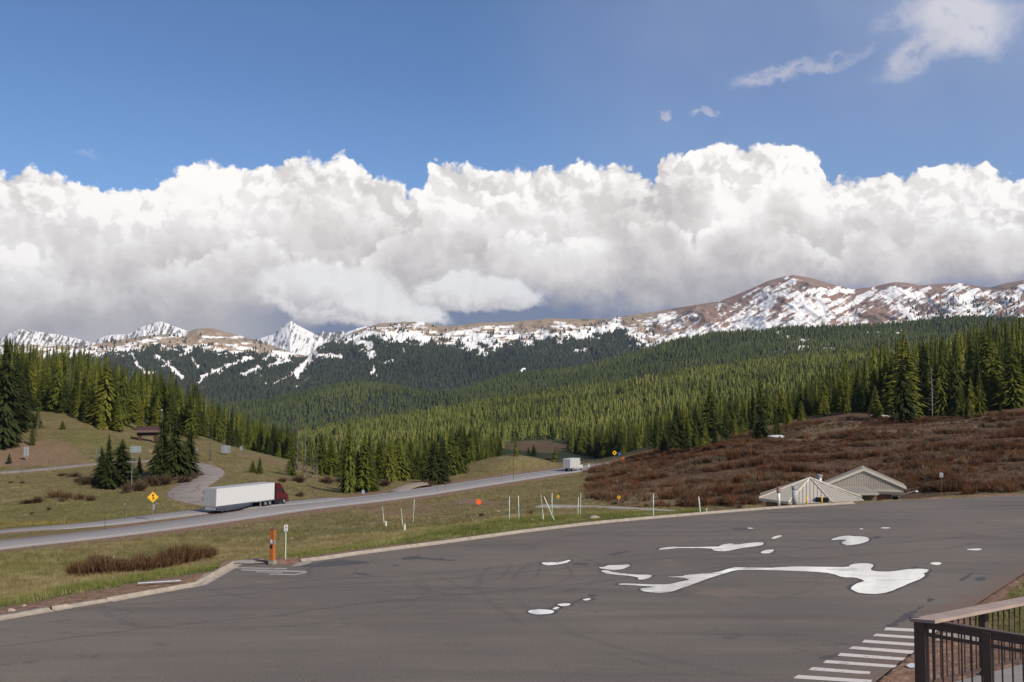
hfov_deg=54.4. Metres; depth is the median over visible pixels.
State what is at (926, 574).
wet patch
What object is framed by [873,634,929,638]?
crosswalk stripe
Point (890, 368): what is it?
spruce tree
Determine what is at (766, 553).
wet patch
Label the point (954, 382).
spruce tree
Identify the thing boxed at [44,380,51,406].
spruce tree
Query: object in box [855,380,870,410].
spruce tree
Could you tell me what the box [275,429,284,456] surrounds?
spruce tree
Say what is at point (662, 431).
spruce tree
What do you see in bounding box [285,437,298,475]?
spruce tree
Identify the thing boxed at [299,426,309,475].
dying spruce tree
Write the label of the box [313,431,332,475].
spruce tree
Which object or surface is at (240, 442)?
spruce tree
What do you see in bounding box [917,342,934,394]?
spruce tree
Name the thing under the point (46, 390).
spruce tree
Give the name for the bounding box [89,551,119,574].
willow bush
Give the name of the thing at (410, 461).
spruce tree
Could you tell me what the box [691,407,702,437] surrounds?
spruce tree
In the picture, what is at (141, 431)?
wooden shelter
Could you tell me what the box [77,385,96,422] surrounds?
spruce tree
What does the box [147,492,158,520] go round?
merge sign
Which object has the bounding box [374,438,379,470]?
spruce tree
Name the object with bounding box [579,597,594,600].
wet patch
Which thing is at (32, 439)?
spruce tree
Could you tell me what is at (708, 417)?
spruce tree
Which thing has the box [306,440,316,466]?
spruce tree
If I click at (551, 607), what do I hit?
wet patch
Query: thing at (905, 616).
wet patch
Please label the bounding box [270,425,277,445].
spruce tree
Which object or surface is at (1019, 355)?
spruce tree
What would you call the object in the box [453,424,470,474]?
spruce tree
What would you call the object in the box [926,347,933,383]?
spruce tree
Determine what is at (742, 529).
wet patch
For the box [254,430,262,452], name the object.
spruce tree
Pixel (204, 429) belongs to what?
spruce tree
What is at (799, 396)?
spruce tree
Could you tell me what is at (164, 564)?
willow bush
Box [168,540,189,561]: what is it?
willow bush
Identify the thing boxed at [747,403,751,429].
spruce tree
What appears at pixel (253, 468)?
spruce tree
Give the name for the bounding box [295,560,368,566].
wet patch
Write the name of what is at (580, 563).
wet patch
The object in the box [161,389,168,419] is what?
spruce tree
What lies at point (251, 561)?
concrete apron
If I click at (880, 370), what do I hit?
spruce tree
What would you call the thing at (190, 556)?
willow bush
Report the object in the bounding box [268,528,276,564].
totem post
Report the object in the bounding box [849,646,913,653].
crosswalk stripe
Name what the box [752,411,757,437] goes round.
spruce tree
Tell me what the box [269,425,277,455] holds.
spruce tree
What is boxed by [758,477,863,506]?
round pavilion
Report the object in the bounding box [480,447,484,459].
spruce tree
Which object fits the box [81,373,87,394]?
spruce tree
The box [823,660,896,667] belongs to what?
crosswalk stripe
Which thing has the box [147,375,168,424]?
spruce tree
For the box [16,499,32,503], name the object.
brush bush
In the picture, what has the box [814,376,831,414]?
spruce tree
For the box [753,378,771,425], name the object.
spruce tree
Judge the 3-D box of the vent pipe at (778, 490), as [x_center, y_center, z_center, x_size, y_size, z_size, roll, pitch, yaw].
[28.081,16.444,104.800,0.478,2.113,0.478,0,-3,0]
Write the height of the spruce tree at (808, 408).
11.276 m
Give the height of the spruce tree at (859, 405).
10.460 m
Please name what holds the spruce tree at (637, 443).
on the ground at (524, 460)
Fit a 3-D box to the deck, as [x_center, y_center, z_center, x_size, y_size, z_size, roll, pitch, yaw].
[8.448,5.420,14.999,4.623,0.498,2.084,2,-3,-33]
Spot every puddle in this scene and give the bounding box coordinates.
[528,609,553,613]
[542,560,570,564]
[557,603,569,605]
[599,565,629,569]
[602,570,651,579]
[620,563,927,593]
[659,542,763,550]
[761,549,773,552]
[831,536,868,544]
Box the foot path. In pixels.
[535,505,676,510]
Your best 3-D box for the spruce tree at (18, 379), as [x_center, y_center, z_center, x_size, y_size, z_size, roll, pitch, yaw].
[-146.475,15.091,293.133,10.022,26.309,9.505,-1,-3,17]
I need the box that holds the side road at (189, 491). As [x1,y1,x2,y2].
[0,460,223,505]
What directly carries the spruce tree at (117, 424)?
on the ground at (524, 460)
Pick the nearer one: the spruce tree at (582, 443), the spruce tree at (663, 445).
the spruce tree at (663, 445)
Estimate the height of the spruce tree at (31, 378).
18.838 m
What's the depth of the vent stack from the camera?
105.10 m
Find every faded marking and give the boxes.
[237,567,286,568]
[242,569,305,571]
[269,572,306,574]
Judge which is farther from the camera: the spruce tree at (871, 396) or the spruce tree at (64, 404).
the spruce tree at (64, 404)
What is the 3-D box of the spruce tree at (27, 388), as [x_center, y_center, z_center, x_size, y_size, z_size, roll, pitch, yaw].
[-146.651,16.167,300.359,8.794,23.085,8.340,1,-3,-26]
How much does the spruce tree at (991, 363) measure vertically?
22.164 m
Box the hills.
[211,321,1001,427]
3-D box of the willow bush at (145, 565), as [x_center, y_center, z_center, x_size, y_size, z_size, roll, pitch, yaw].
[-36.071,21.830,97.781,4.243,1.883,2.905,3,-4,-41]
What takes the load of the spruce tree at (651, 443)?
on the ground at (524, 460)
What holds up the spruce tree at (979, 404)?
on the ground at (524, 460)
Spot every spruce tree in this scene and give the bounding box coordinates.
[0,337,28,449]
[6,453,11,463]
[12,349,34,433]
[19,351,28,400]
[20,358,38,429]
[27,357,37,406]
[27,363,38,395]
[28,422,35,444]
[31,408,43,427]
[32,386,43,411]
[33,385,46,408]
[33,410,39,438]
[42,360,68,411]
[42,372,50,403]
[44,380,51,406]
[57,379,73,413]
[59,421,65,429]
[69,367,80,412]
[70,383,84,417]
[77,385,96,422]
[80,371,95,413]
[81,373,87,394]
[84,355,116,429]
[89,448,105,483]
[92,439,145,488]
[94,369,103,423]
[95,434,118,489]
[97,398,106,429]
[110,366,123,423]
[110,393,126,431]
[116,365,133,426]
[127,379,144,424]
[132,396,145,428]
[136,455,144,473]
[144,413,174,478]
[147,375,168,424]
[147,391,155,425]
[149,378,163,425]
[149,397,164,426]
[157,409,196,480]
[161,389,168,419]
[163,387,181,432]
[174,388,184,421]
[179,394,205,438]
[181,398,188,430]
[182,428,203,475]
[196,407,204,434]
[201,417,208,437]
[207,436,211,459]
[214,410,225,442]
[224,417,235,445]
[232,425,237,446]
[237,419,245,447]
[237,432,243,447]
[245,423,255,450]
[248,461,256,472]
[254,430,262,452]
[255,422,262,450]
[256,458,263,473]
[261,424,267,453]
[263,437,273,454]
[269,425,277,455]
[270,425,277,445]
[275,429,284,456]
[276,445,281,457]
[281,426,290,457]
[284,428,294,456]
[284,437,293,458]
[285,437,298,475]
[288,435,302,461]
[294,439,300,471]
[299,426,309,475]
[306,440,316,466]
[307,448,318,477]
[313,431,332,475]
[326,436,337,474]
[335,445,345,476]
[336,417,359,493]
[354,450,361,490]
[355,432,382,491]
[367,431,375,471]
[370,466,379,490]
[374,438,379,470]
[376,440,386,478]
[379,439,399,481]
[393,439,411,480]
[404,439,420,478]
[412,449,422,479]
[418,439,453,484]
[419,439,430,478]
[439,435,452,477]
[445,429,462,475]
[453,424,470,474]
[462,426,467,461]
[464,427,480,463]
[476,443,480,460]
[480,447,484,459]
[488,438,495,457]
[496,440,503,455]
[514,438,519,456]
[531,445,536,455]
[551,448,557,461]
[566,429,570,449]
[573,428,581,452]
[573,436,577,452]
[576,425,587,453]
[582,424,592,455]
[591,432,596,455]
[591,435,597,457]
[594,428,603,457]
[598,426,613,456]
[600,434,606,456]
[611,421,620,454]
[617,431,626,453]
[628,432,634,450]
[633,425,641,448]
[648,414,659,445]
[649,417,654,445]
[652,420,661,448]
[658,427,668,452]
[660,421,663,440]
[666,403,684,453]
[667,417,672,437]
[681,414,692,449]
[681,419,685,439]
[683,411,694,440]
[690,419,701,447]
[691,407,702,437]
[697,385,722,438]
[700,424,710,446]
[711,419,718,443]
[720,402,730,433]
[720,413,731,440]
[727,401,732,433]
[730,413,740,436]
[739,405,748,430]
[740,417,747,434]
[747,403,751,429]
[749,398,770,438]
[749,406,756,429]
[750,392,756,416]
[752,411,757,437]
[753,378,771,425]
[764,391,773,425]
[770,397,780,424]
[771,411,781,434]
[773,387,786,422]
[781,408,790,426]
[787,398,796,420]
[793,384,804,418]
[794,401,807,421]
[800,387,813,415]
[809,392,815,414]
[811,392,818,414]
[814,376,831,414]
[818,377,833,409]
[818,389,829,416]
[830,382,838,412]
[831,377,844,411]
[837,369,850,402]
[838,389,853,413]
[849,370,858,408]
[852,381,865,411]
[853,367,862,408]
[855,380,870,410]
[866,386,874,411]
[867,364,878,401]
[867,387,884,418]
[869,356,893,411]
[876,363,883,403]
[879,332,928,415]
[882,384,894,414]
[883,354,895,405]
[888,355,918,422]
[906,376,923,416]
[912,354,923,410]
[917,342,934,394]
[919,368,936,414]
[924,386,936,415]
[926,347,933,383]
[930,359,938,394]
[931,349,954,416]
[934,336,950,401]
[944,355,964,415]
[947,386,966,416]
[954,342,966,406]
[958,361,964,391]
[962,326,1002,400]
[962,338,975,402]
[962,394,974,418]
[963,377,976,410]
[964,360,975,401]
[971,347,985,407]
[971,372,987,414]
[981,341,1005,408]
[984,368,1001,409]
[990,348,1023,409]
[996,347,1002,388]
[1002,335,1016,380]
[1013,337,1021,362]
[1017,360,1023,403]
[1020,349,1023,377]
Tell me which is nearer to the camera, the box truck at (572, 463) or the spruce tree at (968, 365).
the box truck at (572, 463)
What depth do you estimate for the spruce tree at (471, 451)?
305.64 m
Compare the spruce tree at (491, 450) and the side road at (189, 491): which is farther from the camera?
the spruce tree at (491, 450)
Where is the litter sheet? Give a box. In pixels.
[906,663,914,667]
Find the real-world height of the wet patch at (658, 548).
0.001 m
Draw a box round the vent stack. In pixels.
[791,486,796,504]
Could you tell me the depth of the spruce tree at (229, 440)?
371.43 m
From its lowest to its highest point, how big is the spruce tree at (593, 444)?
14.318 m
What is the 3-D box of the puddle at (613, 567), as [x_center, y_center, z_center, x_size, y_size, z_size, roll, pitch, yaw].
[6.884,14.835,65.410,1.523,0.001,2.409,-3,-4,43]
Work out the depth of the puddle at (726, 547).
73.52 m
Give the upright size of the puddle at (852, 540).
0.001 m
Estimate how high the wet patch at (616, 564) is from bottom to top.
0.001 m
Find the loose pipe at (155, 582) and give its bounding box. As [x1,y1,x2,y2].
[138,580,180,584]
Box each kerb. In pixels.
[0,606,53,619]
[50,604,71,610]
[68,598,109,607]
[105,562,241,601]
[299,501,856,561]
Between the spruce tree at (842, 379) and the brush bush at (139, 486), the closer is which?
the brush bush at (139, 486)
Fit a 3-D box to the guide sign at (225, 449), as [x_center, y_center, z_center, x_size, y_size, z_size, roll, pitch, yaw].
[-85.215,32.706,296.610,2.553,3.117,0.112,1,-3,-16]
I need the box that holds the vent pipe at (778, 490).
[776,487,780,505]
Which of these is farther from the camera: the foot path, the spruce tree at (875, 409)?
the spruce tree at (875, 409)
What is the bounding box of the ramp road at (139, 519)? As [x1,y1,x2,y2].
[0,497,342,532]
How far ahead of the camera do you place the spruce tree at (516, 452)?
304.45 m
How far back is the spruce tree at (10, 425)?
272.64 m
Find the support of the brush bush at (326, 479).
on the ground at (524, 460)
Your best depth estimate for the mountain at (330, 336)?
12792.52 m
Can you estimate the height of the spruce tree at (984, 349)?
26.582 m
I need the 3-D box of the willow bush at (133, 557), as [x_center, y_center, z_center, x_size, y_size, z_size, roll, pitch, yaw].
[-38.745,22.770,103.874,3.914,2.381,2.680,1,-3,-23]
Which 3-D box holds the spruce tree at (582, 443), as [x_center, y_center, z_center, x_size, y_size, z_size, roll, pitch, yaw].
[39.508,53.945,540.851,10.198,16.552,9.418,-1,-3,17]
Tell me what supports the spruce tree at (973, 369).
on the ground at (524, 460)
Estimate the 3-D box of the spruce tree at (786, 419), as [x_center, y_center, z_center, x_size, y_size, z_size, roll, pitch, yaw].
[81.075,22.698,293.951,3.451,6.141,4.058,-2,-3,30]
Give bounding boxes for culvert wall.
[458,498,492,504]
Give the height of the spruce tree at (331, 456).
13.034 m
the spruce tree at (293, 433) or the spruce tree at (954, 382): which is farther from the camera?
the spruce tree at (293, 433)
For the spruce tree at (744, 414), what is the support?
on the ground at (524, 460)
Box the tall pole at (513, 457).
[513,436,513,479]
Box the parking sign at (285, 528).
[284,525,287,558]
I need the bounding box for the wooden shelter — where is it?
[136,426,159,442]
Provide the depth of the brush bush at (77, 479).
210.23 m
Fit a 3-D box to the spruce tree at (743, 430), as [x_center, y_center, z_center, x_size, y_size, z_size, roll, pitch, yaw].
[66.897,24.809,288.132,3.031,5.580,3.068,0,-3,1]
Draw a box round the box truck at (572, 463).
[563,458,582,470]
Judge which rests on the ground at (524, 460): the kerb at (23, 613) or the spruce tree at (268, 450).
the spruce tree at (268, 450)
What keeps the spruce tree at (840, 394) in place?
on the ground at (524, 460)
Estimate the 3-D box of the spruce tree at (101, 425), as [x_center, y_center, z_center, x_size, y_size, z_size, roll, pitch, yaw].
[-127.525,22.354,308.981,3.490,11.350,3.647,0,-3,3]
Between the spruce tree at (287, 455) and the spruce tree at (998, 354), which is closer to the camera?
the spruce tree at (998, 354)
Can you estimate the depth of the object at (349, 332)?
8156.80 m
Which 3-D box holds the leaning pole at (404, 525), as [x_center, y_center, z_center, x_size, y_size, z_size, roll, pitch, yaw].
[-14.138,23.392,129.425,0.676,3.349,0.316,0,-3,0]
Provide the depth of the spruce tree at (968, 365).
313.75 m
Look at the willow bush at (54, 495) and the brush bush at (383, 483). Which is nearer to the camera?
the willow bush at (54, 495)
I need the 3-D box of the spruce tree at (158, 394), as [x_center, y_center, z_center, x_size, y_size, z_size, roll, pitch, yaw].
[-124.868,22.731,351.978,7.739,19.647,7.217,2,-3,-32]
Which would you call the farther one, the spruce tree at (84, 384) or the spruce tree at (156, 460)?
the spruce tree at (84, 384)
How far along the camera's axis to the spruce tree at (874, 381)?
323.89 m
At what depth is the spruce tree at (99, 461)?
211.62 m
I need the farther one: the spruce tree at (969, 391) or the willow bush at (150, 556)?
the spruce tree at (969, 391)
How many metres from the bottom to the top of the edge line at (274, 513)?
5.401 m
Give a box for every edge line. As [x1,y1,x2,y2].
[3,470,581,547]
[55,499,339,529]
[334,464,595,499]
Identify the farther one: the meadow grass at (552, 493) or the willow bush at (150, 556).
the meadow grass at (552, 493)
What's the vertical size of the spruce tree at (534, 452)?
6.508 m
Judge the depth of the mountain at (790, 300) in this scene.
5499.24 m
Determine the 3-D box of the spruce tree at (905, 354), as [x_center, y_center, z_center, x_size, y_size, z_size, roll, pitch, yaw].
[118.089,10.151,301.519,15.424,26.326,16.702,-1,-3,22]
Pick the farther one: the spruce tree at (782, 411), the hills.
the hills
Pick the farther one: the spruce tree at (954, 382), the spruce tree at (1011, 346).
the spruce tree at (1011, 346)
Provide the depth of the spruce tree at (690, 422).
310.98 m
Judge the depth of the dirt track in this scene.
224.24 m
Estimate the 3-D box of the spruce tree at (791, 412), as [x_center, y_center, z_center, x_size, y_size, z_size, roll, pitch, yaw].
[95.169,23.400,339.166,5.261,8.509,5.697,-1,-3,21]
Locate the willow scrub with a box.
[581,409,1023,508]
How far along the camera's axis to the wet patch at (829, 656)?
43.28 m
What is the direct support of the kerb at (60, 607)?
on the parking lot
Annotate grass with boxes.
[0,428,710,538]
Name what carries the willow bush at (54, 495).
on the ground at (524, 460)
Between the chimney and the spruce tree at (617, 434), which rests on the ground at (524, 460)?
the spruce tree at (617, 434)
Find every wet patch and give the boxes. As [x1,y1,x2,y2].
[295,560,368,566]
[400,556,451,560]
[526,608,557,615]
[539,560,572,565]
[548,606,563,609]
[553,602,573,606]
[573,563,587,564]
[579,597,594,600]
[597,564,631,569]
[599,570,654,579]
[610,551,628,554]
[614,563,932,594]
[656,542,766,551]
[733,528,752,529]
[758,549,775,553]
[819,654,838,659]
[829,535,871,545]
[883,606,923,628]
[959,572,973,580]
[975,577,985,580]
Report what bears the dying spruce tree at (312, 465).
on the ground at (524, 460)
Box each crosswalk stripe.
[794,675,871,681]
[809,667,869,673]
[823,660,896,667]
[838,653,905,660]
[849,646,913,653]
[863,640,913,645]
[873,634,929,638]
[884,627,937,632]
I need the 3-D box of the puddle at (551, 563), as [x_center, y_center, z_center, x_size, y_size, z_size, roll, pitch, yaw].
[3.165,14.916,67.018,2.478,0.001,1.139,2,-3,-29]
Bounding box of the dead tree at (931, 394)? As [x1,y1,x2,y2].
[929,370,936,414]
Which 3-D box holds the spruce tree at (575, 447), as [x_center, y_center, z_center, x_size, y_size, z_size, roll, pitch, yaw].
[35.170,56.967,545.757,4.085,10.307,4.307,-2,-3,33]
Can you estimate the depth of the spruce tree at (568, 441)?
603.97 m
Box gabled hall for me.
[823,466,917,500]
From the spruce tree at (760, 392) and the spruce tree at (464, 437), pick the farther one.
the spruce tree at (760, 392)
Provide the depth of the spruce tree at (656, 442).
287.32 m
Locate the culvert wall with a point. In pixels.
(466, 501)
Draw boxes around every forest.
[0,316,1023,466]
[1,294,1023,403]
[203,314,1023,429]
[297,338,966,459]
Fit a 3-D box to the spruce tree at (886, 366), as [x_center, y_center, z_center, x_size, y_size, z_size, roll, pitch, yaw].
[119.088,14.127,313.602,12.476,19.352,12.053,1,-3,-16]
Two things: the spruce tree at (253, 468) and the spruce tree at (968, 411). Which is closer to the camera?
the spruce tree at (253, 468)
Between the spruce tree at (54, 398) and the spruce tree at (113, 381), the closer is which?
the spruce tree at (113, 381)
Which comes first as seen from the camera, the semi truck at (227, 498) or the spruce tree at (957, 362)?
the semi truck at (227, 498)
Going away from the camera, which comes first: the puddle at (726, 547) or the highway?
the puddle at (726, 547)
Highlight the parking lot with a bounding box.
[0,495,1023,681]
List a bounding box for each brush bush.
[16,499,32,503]
[28,495,46,502]
[65,472,81,476]
[69,476,83,482]
[74,474,100,485]
[84,495,98,500]
[119,482,135,492]
[132,480,152,491]
[142,474,159,485]
[152,474,177,485]
[175,474,194,482]
[185,472,201,478]
[277,477,288,482]
[287,475,310,482]
[294,491,304,496]
[315,475,335,483]
[379,478,394,485]
[418,479,435,486]
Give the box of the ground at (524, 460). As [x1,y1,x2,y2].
[0,366,1023,681]
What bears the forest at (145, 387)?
on the ground at (524, 460)
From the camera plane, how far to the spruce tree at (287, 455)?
370.32 m
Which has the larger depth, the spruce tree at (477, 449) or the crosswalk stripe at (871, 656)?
the spruce tree at (477, 449)
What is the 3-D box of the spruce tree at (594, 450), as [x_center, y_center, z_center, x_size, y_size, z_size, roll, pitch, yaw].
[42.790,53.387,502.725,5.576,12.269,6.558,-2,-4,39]
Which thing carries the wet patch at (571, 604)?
on the parking lot
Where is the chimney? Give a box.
[817,474,822,480]
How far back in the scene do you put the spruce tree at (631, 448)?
465.73 m
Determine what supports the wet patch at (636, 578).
on the parking lot
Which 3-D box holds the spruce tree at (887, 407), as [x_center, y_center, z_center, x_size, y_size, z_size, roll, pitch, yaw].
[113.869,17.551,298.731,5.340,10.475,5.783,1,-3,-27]
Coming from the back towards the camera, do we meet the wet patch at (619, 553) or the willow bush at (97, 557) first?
the willow bush at (97, 557)
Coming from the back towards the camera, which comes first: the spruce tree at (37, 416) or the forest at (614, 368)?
the forest at (614, 368)
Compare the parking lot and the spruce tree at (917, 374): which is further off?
the spruce tree at (917, 374)
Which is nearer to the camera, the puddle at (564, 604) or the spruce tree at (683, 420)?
the puddle at (564, 604)
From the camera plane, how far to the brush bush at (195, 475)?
221.99 m
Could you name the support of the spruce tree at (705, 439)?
on the ground at (524, 460)
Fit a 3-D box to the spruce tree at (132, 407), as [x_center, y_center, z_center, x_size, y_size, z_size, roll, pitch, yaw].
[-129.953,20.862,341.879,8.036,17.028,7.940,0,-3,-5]
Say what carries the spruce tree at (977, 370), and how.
on the ground at (524, 460)
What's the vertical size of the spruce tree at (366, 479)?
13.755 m
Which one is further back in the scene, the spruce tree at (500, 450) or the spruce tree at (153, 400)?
the spruce tree at (500, 450)
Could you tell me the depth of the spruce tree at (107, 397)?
314.94 m
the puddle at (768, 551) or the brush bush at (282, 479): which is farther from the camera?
the brush bush at (282, 479)
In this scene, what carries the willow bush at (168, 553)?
on the ground at (524, 460)
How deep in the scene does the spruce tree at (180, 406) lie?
359.75 m
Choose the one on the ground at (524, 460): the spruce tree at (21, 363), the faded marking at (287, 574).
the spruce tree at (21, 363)
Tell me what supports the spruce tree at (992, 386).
on the ground at (524, 460)
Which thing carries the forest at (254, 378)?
on the mountain at (790, 300)
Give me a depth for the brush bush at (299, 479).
236.51 m
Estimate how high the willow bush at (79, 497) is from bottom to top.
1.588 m
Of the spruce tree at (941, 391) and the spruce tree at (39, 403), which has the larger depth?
the spruce tree at (39, 403)
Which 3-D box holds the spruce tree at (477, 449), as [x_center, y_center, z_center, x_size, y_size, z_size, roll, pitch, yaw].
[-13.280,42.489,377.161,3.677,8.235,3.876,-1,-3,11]
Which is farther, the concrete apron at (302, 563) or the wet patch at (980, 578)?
the concrete apron at (302, 563)
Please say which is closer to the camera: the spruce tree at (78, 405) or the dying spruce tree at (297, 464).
the dying spruce tree at (297, 464)
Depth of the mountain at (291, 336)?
10471.87 m
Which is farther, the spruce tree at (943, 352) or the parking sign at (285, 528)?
the spruce tree at (943, 352)
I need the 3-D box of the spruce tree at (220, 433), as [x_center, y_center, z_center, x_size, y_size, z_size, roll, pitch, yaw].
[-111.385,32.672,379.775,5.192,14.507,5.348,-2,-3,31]
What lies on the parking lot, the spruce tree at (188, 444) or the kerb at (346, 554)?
the kerb at (346, 554)
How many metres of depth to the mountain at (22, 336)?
8769.18 m
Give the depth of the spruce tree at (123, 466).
207.40 m
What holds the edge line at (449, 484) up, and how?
on the highway
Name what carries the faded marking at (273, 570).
on the parking lot
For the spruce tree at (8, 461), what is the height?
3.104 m
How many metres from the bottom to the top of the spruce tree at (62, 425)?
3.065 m
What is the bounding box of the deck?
[956,664,1022,681]
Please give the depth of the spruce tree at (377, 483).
219.00 m
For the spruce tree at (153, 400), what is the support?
on the ground at (524, 460)
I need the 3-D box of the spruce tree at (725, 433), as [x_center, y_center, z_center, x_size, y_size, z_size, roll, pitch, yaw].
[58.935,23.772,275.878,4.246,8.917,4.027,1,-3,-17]
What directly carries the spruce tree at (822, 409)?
on the ground at (524, 460)
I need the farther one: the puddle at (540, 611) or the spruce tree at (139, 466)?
the spruce tree at (139, 466)
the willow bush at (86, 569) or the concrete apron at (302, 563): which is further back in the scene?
the willow bush at (86, 569)
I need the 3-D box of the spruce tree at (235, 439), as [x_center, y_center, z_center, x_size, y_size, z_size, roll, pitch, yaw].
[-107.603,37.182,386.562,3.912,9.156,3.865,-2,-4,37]
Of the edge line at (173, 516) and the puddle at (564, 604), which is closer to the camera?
the puddle at (564, 604)
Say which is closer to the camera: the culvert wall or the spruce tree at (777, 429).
the culvert wall
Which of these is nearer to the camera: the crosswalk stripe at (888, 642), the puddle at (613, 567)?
the crosswalk stripe at (888, 642)
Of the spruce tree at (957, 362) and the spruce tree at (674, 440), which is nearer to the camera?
the spruce tree at (674, 440)
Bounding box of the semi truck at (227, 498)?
[203,482,288,511]
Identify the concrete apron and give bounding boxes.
[231,559,267,563]
[291,561,310,566]
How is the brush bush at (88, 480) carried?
on the ground at (524, 460)
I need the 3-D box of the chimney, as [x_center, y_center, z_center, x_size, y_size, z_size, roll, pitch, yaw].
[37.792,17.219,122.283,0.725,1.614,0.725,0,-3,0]
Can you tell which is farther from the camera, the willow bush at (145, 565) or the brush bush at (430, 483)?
the brush bush at (430, 483)
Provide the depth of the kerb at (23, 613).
51.55 m
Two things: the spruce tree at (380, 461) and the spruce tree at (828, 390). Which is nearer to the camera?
the spruce tree at (380, 461)
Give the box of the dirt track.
[389,482,428,491]
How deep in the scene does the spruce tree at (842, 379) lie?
339.52 m
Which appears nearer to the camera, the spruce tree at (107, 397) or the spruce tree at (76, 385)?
the spruce tree at (107, 397)
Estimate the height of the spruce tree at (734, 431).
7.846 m
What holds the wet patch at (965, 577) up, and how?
on the parking lot
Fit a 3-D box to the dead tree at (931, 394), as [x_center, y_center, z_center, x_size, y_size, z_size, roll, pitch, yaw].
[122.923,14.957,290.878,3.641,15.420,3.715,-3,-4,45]
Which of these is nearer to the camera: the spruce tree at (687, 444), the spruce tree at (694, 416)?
the spruce tree at (687, 444)
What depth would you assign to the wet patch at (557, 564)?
66.70 m
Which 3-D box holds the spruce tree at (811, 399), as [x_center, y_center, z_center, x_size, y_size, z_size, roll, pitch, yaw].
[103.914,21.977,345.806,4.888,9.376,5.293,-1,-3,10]
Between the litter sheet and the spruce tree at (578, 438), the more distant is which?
the spruce tree at (578, 438)
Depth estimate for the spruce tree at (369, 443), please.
262.04 m
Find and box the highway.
[0,463,608,549]
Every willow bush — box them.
[42,489,73,497]
[53,491,76,498]
[59,559,83,575]
[68,492,87,499]
[74,558,101,576]
[79,550,104,571]
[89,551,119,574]
[109,555,129,573]
[118,558,140,572]
[129,550,145,568]
[132,554,162,571]
[140,552,158,568]
[148,550,171,568]
[151,546,176,566]
[165,544,186,566]
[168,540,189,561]
[172,539,199,563]
[193,547,212,560]
[196,543,213,551]
[203,548,214,559]
[206,546,220,555]
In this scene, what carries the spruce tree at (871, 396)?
on the ground at (524, 460)
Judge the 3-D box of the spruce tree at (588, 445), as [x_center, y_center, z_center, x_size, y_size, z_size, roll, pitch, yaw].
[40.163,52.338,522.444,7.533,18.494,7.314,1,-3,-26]
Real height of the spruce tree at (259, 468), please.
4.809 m
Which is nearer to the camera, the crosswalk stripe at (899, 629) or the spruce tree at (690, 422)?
the crosswalk stripe at (899, 629)
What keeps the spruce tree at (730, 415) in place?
on the ground at (524, 460)
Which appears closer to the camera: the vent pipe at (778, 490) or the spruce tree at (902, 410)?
the vent pipe at (778, 490)
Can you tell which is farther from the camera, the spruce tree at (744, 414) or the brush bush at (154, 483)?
the spruce tree at (744, 414)
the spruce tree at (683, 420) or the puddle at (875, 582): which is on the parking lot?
the puddle at (875, 582)
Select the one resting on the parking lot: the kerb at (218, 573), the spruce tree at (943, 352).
the kerb at (218, 573)
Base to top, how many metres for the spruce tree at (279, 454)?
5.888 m
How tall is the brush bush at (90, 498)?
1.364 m
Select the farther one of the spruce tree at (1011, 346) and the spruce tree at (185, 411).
the spruce tree at (185, 411)
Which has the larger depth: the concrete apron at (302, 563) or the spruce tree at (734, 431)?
the spruce tree at (734, 431)
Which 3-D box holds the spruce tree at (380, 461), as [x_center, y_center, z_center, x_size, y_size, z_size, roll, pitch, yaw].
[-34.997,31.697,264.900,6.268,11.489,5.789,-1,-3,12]
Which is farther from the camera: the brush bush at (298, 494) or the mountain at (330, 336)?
the mountain at (330, 336)
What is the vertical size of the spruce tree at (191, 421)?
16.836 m
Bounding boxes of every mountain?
[0,275,1023,404]
[0,329,95,346]
[95,321,187,343]
[257,321,329,354]
[316,331,344,340]
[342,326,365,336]
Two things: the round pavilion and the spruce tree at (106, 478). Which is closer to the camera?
the round pavilion
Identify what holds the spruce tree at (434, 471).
on the ground at (524, 460)
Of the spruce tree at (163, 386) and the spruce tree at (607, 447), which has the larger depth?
the spruce tree at (607, 447)
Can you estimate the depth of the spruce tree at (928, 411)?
294.51 m
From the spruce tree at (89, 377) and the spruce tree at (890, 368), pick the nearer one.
the spruce tree at (890, 368)
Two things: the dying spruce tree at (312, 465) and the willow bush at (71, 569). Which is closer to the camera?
the willow bush at (71, 569)
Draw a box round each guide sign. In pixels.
[24,447,28,455]
[130,446,140,457]
[221,445,229,454]
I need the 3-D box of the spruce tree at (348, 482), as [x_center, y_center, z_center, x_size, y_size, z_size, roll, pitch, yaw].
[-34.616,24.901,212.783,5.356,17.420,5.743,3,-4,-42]
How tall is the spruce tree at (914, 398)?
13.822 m
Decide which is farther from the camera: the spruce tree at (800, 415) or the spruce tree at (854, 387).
the spruce tree at (854, 387)
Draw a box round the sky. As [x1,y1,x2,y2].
[0,0,1023,342]
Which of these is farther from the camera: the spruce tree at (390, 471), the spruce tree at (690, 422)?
the spruce tree at (690, 422)
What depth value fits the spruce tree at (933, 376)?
305.69 m
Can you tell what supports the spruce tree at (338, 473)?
on the ground at (524, 460)
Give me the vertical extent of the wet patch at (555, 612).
0.001 m
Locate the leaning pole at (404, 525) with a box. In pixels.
[401,510,405,529]
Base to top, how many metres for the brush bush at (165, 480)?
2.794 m
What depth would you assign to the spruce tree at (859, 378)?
320.08 m

